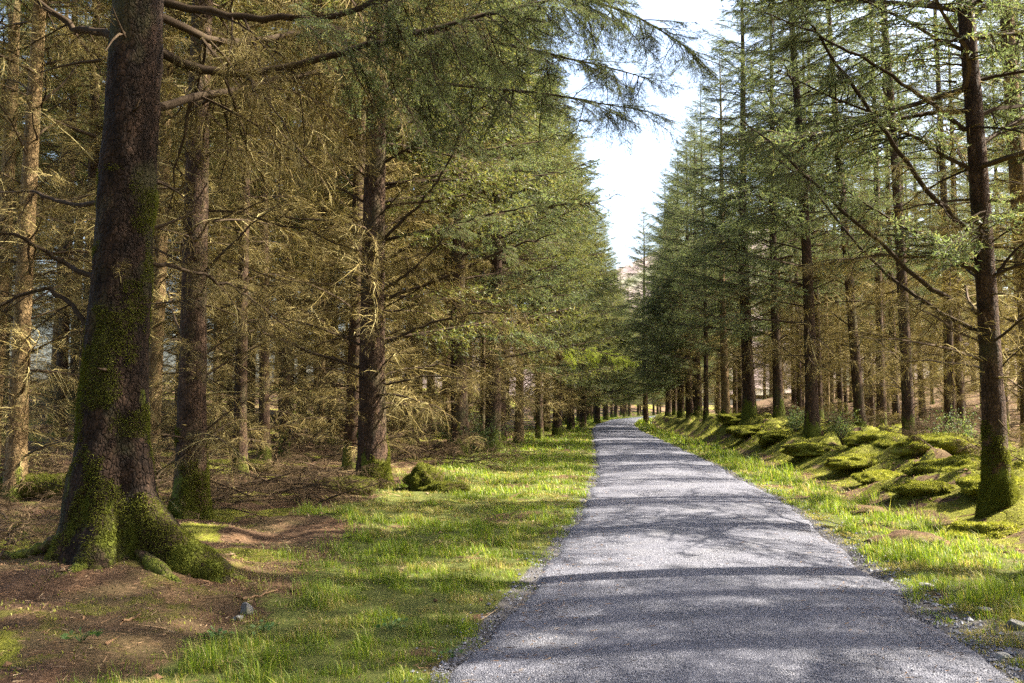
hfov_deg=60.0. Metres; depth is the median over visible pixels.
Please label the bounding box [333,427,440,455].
brushwood pile
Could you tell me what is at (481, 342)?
spruce tree
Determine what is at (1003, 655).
stone
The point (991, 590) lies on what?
grass
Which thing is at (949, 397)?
spruce tree
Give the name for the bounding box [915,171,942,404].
spruce tree
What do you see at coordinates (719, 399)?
spruce tree
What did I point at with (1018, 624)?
stone
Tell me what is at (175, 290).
spruce tree
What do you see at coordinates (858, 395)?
spruce tree
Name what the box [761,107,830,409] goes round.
spruce tree
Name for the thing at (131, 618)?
dead stick
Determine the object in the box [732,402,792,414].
brushwood pile
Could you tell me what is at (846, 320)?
spruce tree
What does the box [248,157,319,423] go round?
spruce tree
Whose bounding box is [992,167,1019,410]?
spruce tree
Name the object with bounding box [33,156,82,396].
spruce tree
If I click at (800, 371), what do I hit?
spruce tree
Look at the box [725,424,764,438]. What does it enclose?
mossy hummock
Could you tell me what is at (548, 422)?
spruce tree
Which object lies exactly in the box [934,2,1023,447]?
spruce tree
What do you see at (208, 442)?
brushwood pile
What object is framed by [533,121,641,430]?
spruce tree
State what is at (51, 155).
spruce tree
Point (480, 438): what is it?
shrub
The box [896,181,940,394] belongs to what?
spruce tree
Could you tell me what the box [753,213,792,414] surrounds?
spruce tree
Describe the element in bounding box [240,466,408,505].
brushwood pile
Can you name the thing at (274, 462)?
brushwood pile
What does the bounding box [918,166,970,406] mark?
spruce tree
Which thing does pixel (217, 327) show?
spruce tree
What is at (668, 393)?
spruce tree
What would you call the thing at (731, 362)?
spruce tree
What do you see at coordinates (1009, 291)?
spruce tree
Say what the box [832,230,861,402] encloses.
spruce tree
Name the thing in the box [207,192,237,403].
spruce tree
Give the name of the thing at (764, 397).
spruce tree
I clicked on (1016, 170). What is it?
spruce tree
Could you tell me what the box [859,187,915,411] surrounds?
spruce tree
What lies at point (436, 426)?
brushwood pile
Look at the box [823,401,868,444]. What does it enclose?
shrub
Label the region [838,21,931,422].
spruce tree
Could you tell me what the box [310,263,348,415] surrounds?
spruce tree
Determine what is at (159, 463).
brushwood pile
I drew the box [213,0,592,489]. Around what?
spruce tree
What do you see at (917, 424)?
brushwood pile
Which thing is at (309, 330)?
spruce tree
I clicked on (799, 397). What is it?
spruce tree
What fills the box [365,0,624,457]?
spruce tree
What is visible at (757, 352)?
spruce tree
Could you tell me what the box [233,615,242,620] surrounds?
stone
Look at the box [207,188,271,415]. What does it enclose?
spruce tree
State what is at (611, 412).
spruce tree
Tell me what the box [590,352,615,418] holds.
spruce tree
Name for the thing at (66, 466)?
brushwood pile
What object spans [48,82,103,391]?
spruce tree
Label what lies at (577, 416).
spruce tree
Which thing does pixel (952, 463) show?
mossy hummock
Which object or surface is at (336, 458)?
brushwood pile
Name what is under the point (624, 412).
spruce tree
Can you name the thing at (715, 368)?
spruce tree
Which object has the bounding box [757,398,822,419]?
brushwood pile
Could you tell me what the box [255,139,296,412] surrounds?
spruce tree
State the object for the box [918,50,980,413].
spruce tree
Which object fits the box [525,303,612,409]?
spruce tree
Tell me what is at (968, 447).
shrub
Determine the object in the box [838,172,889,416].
spruce tree
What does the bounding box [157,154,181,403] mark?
spruce tree
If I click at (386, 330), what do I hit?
spruce tree
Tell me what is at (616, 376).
spruce tree
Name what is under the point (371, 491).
mossy hummock
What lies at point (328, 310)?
spruce tree
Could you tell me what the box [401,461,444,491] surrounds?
tree stump
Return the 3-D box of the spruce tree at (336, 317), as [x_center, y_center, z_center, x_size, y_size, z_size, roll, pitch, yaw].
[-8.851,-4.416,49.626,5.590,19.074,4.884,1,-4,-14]
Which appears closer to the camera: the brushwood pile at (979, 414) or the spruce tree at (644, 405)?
the brushwood pile at (979, 414)
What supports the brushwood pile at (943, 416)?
on the ground at (58, 665)
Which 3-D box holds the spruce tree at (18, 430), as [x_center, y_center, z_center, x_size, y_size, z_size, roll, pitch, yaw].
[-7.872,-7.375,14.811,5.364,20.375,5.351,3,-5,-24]
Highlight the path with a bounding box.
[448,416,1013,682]
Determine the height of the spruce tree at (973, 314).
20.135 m
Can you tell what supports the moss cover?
on the ground at (58, 665)
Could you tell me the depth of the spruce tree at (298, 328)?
48.81 m
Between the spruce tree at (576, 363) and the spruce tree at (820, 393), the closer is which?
the spruce tree at (820, 393)
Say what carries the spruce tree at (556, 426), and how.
on the ground at (58, 665)
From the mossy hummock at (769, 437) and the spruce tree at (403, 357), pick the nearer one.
the mossy hummock at (769, 437)
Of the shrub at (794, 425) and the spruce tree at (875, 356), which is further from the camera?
the spruce tree at (875, 356)
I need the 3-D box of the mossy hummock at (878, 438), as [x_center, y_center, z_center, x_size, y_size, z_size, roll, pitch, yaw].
[9.204,2.510,22.108,1.731,0.636,2.562,0,-4,0]
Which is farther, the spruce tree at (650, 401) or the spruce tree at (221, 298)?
the spruce tree at (650, 401)
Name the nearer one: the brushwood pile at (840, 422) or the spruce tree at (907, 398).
the spruce tree at (907, 398)
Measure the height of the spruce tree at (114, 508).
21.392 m
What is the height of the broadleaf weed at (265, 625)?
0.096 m
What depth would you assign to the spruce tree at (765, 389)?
53.58 m
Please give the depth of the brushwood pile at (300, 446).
26.86 m
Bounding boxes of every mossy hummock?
[315,475,377,495]
[419,480,470,492]
[715,413,740,425]
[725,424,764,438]
[757,430,798,444]
[776,429,793,431]
[779,442,840,458]
[823,453,878,470]
[842,429,902,447]
[851,469,901,484]
[880,478,956,495]
[889,431,978,455]
[901,453,980,476]
[937,520,1022,538]
[955,474,1023,496]
[1012,461,1023,470]
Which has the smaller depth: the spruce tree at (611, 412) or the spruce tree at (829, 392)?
the spruce tree at (829, 392)
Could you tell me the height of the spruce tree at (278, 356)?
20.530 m
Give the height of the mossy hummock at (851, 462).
0.463 m
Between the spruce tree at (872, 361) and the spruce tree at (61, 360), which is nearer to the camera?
the spruce tree at (61, 360)
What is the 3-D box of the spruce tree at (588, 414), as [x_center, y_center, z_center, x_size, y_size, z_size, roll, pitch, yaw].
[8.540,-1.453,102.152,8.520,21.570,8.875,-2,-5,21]
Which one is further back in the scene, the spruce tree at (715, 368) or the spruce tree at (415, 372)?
the spruce tree at (715, 368)
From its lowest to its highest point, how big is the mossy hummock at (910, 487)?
0.313 m
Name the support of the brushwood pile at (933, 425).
on the ground at (58, 665)
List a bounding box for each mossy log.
[0,472,65,499]
[209,458,306,473]
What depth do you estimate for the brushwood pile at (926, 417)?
37.44 m
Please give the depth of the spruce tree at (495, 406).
29.63 m
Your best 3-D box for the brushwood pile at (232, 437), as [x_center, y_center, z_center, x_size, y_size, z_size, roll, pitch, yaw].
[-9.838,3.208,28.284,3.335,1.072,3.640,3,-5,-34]
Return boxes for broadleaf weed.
[60,627,102,641]
[197,626,233,639]
[250,619,277,633]
[375,615,407,630]
[431,641,468,657]
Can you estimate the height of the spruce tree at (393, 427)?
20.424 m
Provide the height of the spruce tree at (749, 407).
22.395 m
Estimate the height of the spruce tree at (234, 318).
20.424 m
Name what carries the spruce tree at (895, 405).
on the ground at (58, 665)
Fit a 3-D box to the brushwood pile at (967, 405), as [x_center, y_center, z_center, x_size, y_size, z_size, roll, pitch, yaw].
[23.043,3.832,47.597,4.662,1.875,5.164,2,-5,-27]
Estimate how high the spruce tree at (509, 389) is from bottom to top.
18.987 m
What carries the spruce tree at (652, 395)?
on the ground at (58, 665)
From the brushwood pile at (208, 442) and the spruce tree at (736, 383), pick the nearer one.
the brushwood pile at (208, 442)
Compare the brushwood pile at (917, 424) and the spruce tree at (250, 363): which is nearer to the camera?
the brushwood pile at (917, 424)
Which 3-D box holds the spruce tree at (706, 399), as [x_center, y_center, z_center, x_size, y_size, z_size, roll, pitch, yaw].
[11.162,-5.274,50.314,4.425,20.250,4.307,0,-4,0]
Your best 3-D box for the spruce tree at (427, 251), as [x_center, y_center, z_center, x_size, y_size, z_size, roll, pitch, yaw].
[-4.161,-6.098,34.471,5.285,20.640,6.049,2,-5,-29]
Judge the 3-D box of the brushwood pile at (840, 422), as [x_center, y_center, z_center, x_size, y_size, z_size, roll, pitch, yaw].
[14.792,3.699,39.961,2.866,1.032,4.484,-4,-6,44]
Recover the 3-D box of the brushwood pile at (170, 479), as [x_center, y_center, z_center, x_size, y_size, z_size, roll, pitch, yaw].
[-5.874,2.306,14.538,3.005,1.132,2.959,0,-4,0]
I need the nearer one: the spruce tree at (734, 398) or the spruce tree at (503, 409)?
the spruce tree at (503, 409)
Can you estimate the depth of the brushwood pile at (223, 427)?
29.24 m
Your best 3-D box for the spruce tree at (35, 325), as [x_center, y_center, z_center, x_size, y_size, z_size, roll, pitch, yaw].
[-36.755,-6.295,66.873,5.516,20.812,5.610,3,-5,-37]
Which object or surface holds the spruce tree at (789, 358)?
on the ground at (58, 665)
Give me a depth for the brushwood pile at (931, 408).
46.25 m
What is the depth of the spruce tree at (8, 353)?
37.58 m
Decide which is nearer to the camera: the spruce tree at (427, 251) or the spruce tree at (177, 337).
the spruce tree at (177, 337)
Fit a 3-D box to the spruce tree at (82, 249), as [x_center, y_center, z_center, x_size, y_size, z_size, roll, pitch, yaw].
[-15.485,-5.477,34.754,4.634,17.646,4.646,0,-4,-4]
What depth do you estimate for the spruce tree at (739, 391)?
61.76 m
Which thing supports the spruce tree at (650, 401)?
on the ground at (58, 665)
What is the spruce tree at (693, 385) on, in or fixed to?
on the ground at (58, 665)
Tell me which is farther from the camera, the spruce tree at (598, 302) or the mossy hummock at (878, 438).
the spruce tree at (598, 302)
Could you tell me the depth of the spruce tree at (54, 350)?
30.82 m
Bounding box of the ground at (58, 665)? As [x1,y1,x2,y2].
[0,373,1023,682]
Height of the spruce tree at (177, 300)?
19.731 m
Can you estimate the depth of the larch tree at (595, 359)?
31.82 m
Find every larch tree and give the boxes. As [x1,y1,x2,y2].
[471,224,640,440]
[619,280,637,414]
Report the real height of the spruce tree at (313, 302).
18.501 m
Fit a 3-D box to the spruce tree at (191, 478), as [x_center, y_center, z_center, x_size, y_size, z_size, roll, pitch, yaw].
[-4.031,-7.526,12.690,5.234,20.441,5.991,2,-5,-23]
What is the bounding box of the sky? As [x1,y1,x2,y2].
[0,0,1023,404]
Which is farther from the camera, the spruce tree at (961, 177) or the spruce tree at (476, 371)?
the spruce tree at (476, 371)
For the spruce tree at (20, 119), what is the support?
on the ground at (58, 665)
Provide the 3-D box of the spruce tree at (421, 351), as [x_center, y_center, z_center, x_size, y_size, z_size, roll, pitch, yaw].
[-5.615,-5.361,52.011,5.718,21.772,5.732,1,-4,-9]
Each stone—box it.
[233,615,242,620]
[240,602,253,614]
[919,582,933,588]
[974,606,993,611]
[995,652,1009,660]
[1003,619,1023,630]
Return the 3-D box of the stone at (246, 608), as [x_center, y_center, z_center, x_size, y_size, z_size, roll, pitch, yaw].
[-1.979,2.015,6.622,0.109,0.144,0.074,0,-4,0]
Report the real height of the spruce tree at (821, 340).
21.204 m
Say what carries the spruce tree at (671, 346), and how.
on the ground at (58, 665)
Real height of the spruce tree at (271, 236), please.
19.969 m
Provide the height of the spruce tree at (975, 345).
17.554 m
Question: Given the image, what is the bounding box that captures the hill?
[423,243,1016,399]
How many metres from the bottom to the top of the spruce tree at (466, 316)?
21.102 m
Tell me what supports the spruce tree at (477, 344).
on the ground at (58, 665)
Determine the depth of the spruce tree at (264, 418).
22.94 m
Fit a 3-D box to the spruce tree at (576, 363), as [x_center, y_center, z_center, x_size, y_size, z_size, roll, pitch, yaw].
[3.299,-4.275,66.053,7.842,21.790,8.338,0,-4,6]
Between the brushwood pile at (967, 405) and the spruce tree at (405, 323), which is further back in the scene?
the brushwood pile at (967, 405)
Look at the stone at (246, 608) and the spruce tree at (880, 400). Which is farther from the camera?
the spruce tree at (880, 400)
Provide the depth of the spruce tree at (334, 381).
32.99 m
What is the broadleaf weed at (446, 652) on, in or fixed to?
on the ground at (58, 665)
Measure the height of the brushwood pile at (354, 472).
1.053 m
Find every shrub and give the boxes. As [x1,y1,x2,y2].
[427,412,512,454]
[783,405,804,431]
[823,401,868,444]
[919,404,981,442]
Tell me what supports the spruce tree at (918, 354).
on the ground at (58, 665)
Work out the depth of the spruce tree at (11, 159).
19.34 m
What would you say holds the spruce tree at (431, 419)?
on the ground at (58, 665)
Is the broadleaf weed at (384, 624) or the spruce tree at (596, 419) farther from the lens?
the spruce tree at (596, 419)
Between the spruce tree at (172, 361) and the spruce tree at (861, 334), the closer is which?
the spruce tree at (172, 361)
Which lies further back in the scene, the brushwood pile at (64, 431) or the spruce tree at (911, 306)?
the spruce tree at (911, 306)
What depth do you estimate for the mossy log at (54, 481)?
14.20 m
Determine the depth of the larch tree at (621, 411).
145.33 m
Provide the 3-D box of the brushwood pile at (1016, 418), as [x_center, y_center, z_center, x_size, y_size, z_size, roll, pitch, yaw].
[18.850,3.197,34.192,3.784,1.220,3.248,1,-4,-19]
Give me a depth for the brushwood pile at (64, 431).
23.76 m
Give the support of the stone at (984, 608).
on the ground at (58, 665)
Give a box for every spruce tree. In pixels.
[0,0,79,406]
[0,0,109,424]
[0,0,109,436]
[0,0,110,458]
[0,0,173,501]
[0,0,743,583]
[0,2,89,413]
[0,15,58,404]
[6,0,183,449]
[10,88,58,387]
[10,213,56,376]
[12,249,50,381]
[30,14,87,398]
[32,0,108,411]
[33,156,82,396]
[35,0,308,479]
[40,2,110,350]
[46,37,104,398]
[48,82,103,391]
[51,0,399,519]
[66,66,181,348]
[78,0,288,457]
[86,16,260,445]
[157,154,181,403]
[157,167,215,403]
[161,0,352,476]
[161,12,248,425]
[161,22,230,405]
[162,12,214,401]
[163,11,278,430]
[167,145,278,425]
[176,3,347,460]
[207,26,317,434]
[207,151,305,413]
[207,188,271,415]
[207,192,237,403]
[208,3,391,459]
[209,200,280,407]
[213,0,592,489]
[242,0,466,469]
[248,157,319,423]
[250,0,353,449]
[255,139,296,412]
[269,22,385,444]
[269,75,352,434]
[269,112,347,431]
[269,219,314,413]
[269,245,278,390]
[270,116,341,422]
[291,180,348,412]
[292,4,448,442]
[293,151,352,422]
[303,54,415,426]
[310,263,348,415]
[325,165,421,424]
[326,180,385,417]
[343,24,477,441]
[347,14,473,450]
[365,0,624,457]
[385,146,451,440]
[385,156,439,433]
[385,210,440,429]
[387,0,626,452]
[388,174,450,430]
[398,163,490,438]
[404,220,450,427]
[420,11,608,445]
[423,154,490,424]
[424,235,475,424]
[425,267,450,410]
[428,218,507,432]
[437,221,512,421]
[445,2,623,442]
[469,280,506,426]
[470,224,514,420]
[473,64,623,438]
[506,80,636,435]
[506,133,621,405]
[506,302,515,419]
[508,136,613,430]
[513,188,617,431]
[515,266,606,401]
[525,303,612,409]
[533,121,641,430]
[550,299,604,424]
[552,145,627,426]
[575,339,616,421]
[586,340,618,419]
[588,193,638,423]
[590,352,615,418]
[597,220,634,419]
[602,301,629,417]
[607,203,683,423]
[607,268,634,417]
[608,272,635,416]
[610,259,638,416]
[616,164,714,416]
[622,273,649,415]
[622,295,641,416]
[625,138,731,417]
[630,114,740,417]
[630,284,646,415]
[633,121,739,410]
[633,186,717,415]
[634,207,711,401]
[635,334,660,415]
[636,103,753,416]
[636,193,717,404]
[637,294,671,412]
[641,331,664,414]
[656,0,829,422]
[658,26,792,413]
[669,80,740,422]
[684,0,917,438]
[693,0,868,418]
[701,217,732,413]
[701,339,732,413]
[702,194,732,410]
[702,361,732,406]
[704,0,1023,518]
[709,161,770,411]
[709,163,763,412]
[710,190,766,412]
[717,150,771,410]
[748,203,804,409]
[748,245,769,396]
[753,4,869,418]
[753,57,846,412]
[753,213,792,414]
[754,312,767,399]
[755,242,790,402]
[756,92,818,411]
[756,313,772,397]
[758,244,789,408]
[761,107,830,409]
[763,16,863,419]
[769,243,830,410]
[770,2,933,426]
[798,206,840,404]
[799,69,875,418]
[801,68,848,419]
[807,0,975,436]
[815,0,935,425]
[819,152,861,413]
[820,207,855,411]
[828,141,896,414]
[829,4,953,424]
[832,169,863,400]
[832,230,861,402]
[835,128,899,425]
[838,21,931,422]
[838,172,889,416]
[847,181,899,405]
[858,28,953,425]
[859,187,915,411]
[875,0,1023,460]
[881,99,942,417]
[885,178,931,410]
[886,0,1011,432]
[891,119,943,419]
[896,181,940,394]
[906,0,1016,429]
[915,127,978,409]
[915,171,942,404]
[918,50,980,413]
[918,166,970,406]
[922,131,977,404]
[928,3,1023,438]
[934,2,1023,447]
[938,118,1012,410]
[947,6,1023,438]
[947,12,1022,420]
[955,14,1023,418]
[957,155,977,389]
[964,2,1023,433]
[964,208,1015,399]
[988,14,1023,403]
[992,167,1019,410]
[1002,208,1015,375]
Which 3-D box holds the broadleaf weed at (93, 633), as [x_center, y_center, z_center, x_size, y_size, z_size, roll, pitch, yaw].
[-2.712,1.870,5.622,0.259,0.093,0.199,0,-4,0]
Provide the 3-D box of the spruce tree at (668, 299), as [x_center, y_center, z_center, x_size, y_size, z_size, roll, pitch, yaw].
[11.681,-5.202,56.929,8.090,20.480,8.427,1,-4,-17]
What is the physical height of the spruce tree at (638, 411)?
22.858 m
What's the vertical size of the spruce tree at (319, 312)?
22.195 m
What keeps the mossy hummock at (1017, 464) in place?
on the ground at (58, 665)
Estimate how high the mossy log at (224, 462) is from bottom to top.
0.419 m
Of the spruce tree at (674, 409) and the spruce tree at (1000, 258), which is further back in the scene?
the spruce tree at (674, 409)
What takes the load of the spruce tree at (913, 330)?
on the ground at (58, 665)
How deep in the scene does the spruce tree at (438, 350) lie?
59.43 m
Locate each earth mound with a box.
[842,505,888,515]
[864,529,950,549]
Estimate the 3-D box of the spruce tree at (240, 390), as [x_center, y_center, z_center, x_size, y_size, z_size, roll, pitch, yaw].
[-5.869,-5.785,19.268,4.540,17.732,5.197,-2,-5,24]
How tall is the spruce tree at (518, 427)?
20.494 m
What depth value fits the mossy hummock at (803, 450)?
23.76 m
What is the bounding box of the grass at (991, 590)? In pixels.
[15,416,1023,682]
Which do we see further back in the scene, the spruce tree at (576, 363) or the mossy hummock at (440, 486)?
the spruce tree at (576, 363)
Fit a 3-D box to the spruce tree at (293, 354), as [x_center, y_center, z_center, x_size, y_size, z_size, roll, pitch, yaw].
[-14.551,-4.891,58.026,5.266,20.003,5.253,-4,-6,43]
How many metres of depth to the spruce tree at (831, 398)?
68.33 m
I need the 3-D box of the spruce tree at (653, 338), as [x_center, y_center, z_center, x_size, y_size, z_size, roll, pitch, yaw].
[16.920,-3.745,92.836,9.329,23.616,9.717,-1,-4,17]
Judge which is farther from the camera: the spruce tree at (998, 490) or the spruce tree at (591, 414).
the spruce tree at (591, 414)
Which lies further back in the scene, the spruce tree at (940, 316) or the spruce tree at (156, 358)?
the spruce tree at (940, 316)
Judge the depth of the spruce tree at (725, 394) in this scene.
47.22 m
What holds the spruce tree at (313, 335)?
on the ground at (58, 665)
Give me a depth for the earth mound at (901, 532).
10.37 m
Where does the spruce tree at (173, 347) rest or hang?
on the ground at (58, 665)
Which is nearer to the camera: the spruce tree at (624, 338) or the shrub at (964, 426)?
the shrub at (964, 426)
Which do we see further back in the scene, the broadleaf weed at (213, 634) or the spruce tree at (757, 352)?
the spruce tree at (757, 352)
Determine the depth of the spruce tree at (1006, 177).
20.88 m
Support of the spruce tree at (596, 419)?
on the ground at (58, 665)
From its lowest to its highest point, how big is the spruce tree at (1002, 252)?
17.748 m
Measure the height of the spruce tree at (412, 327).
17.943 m
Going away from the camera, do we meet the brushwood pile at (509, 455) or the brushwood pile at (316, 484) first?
the brushwood pile at (316, 484)
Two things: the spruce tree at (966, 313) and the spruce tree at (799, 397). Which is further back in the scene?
the spruce tree at (966, 313)
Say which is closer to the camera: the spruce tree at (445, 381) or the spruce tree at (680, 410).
the spruce tree at (445, 381)
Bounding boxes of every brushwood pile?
[0,439,214,500]
[0,443,72,476]
[0,488,61,552]
[32,455,258,502]
[44,417,231,449]
[153,451,266,490]
[157,461,378,507]
[158,468,337,527]
[161,412,274,447]
[162,432,231,448]
[164,429,256,447]
[215,444,353,486]
[234,457,402,491]
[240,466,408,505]
[248,430,342,455]
[272,440,403,464]
[306,431,486,461]
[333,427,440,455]
[390,441,533,470]
[422,419,479,431]
[425,421,521,449]
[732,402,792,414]
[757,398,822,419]
[775,402,893,427]
[825,414,870,423]
[873,413,1022,447]
[888,409,969,425]
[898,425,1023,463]
[905,408,1023,448]
[915,401,980,416]
[917,412,980,426]
[918,403,980,415]
[918,403,1019,418]
[929,405,1018,421]
[956,410,1019,428]
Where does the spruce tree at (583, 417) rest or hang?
on the ground at (58, 665)
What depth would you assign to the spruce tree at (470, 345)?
47.84 m
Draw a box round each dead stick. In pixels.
[121,612,140,621]
[241,585,277,600]
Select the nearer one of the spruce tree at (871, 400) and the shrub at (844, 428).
the shrub at (844, 428)
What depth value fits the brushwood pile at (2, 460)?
15.48 m
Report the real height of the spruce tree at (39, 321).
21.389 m
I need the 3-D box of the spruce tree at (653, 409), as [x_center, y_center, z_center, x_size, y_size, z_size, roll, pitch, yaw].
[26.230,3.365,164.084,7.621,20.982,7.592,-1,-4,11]
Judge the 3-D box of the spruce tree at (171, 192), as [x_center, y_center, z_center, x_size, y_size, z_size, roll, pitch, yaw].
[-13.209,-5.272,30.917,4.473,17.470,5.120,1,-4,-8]
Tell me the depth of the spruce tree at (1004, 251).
28.86 m
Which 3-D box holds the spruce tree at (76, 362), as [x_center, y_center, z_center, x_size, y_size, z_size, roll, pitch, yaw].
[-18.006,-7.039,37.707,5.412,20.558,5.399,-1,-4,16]
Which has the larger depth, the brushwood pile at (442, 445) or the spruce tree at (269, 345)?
the spruce tree at (269, 345)
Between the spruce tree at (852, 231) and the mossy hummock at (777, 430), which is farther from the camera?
the spruce tree at (852, 231)
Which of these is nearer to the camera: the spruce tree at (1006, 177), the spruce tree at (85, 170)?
the spruce tree at (1006, 177)
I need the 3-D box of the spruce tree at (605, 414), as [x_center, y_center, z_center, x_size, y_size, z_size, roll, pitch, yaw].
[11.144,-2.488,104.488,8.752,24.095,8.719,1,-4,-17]
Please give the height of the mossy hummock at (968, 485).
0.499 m
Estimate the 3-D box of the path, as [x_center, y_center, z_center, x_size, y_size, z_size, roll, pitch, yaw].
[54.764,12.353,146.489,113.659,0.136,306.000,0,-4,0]
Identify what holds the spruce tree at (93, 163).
on the ground at (58, 665)
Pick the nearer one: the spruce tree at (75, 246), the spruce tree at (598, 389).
the spruce tree at (75, 246)
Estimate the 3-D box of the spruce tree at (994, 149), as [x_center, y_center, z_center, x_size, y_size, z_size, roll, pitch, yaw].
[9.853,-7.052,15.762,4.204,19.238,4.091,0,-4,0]
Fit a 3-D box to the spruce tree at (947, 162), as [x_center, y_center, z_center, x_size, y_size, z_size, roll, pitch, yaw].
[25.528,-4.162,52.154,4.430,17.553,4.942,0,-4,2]
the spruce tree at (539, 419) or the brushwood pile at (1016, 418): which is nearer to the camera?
the brushwood pile at (1016, 418)
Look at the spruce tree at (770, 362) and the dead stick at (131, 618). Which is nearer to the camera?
the dead stick at (131, 618)
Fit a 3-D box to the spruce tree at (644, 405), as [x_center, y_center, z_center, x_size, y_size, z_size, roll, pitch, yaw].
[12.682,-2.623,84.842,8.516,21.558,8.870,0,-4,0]
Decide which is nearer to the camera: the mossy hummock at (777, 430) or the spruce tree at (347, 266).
the mossy hummock at (777, 430)
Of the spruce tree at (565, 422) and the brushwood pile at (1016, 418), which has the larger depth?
the spruce tree at (565, 422)
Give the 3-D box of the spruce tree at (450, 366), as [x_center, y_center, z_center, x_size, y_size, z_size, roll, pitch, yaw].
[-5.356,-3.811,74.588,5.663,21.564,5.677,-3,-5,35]
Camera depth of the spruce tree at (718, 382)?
75.99 m
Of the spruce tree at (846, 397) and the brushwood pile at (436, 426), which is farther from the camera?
the spruce tree at (846, 397)
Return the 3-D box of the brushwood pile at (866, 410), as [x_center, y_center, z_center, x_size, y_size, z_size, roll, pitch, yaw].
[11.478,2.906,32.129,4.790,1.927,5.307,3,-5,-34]
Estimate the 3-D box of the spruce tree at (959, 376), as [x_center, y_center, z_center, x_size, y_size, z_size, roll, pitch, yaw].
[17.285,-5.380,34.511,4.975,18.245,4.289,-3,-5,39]
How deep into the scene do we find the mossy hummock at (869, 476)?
17.10 m
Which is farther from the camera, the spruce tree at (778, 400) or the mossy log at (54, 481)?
the spruce tree at (778, 400)
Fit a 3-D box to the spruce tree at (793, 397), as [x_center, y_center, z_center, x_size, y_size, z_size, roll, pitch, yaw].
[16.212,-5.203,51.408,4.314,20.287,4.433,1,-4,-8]
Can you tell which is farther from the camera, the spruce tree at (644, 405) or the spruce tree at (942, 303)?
the spruce tree at (644, 405)
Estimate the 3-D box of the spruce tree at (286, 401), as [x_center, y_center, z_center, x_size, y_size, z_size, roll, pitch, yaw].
[-6.554,-7.179,26.589,6.386,21.790,5.579,2,-5,-25]
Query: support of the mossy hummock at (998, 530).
on the ground at (58, 665)
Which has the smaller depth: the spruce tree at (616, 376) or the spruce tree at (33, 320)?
the spruce tree at (33, 320)
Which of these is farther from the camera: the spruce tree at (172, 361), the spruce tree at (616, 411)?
the spruce tree at (616, 411)
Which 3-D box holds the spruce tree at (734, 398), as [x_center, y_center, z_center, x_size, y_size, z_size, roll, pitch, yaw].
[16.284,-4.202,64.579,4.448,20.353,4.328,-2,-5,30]
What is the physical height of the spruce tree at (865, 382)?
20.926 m
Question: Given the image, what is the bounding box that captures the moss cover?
[0,412,1023,676]
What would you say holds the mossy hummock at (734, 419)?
on the ground at (58, 665)
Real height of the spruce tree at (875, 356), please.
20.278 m
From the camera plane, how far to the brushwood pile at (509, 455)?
21.89 m
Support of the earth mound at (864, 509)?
on the ground at (58, 665)
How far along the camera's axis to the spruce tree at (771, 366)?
72.95 m
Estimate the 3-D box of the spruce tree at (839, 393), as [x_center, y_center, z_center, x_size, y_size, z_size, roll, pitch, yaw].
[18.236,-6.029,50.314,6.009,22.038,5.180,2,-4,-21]
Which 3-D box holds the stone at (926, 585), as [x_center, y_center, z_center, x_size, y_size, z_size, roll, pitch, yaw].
[3.626,2.155,7.771,0.129,0.079,0.085,0,-4,0]
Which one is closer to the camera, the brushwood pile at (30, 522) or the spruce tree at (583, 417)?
the brushwood pile at (30, 522)
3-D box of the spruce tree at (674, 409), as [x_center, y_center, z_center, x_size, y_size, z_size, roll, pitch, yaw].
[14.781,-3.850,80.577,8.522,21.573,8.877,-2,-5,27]
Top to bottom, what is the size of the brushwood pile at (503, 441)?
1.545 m
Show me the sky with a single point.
(634, 177)
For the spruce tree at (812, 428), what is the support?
on the ground at (58, 665)
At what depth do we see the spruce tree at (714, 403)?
172.84 m
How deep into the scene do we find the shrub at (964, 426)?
18.82 m
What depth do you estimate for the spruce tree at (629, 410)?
144.19 m
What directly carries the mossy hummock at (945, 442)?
on the ground at (58, 665)
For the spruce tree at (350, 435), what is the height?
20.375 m
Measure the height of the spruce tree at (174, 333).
21.732 m
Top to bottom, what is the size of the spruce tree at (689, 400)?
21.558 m
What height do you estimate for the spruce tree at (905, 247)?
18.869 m
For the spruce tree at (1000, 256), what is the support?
on the ground at (58, 665)
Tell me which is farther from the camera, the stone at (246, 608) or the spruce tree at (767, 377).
the spruce tree at (767, 377)
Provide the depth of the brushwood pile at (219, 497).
12.71 m
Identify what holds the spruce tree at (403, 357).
on the ground at (58, 665)
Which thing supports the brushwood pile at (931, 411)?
on the ground at (58, 665)
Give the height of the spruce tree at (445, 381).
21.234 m
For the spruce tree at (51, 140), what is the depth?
33.96 m
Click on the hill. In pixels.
(627, 270)

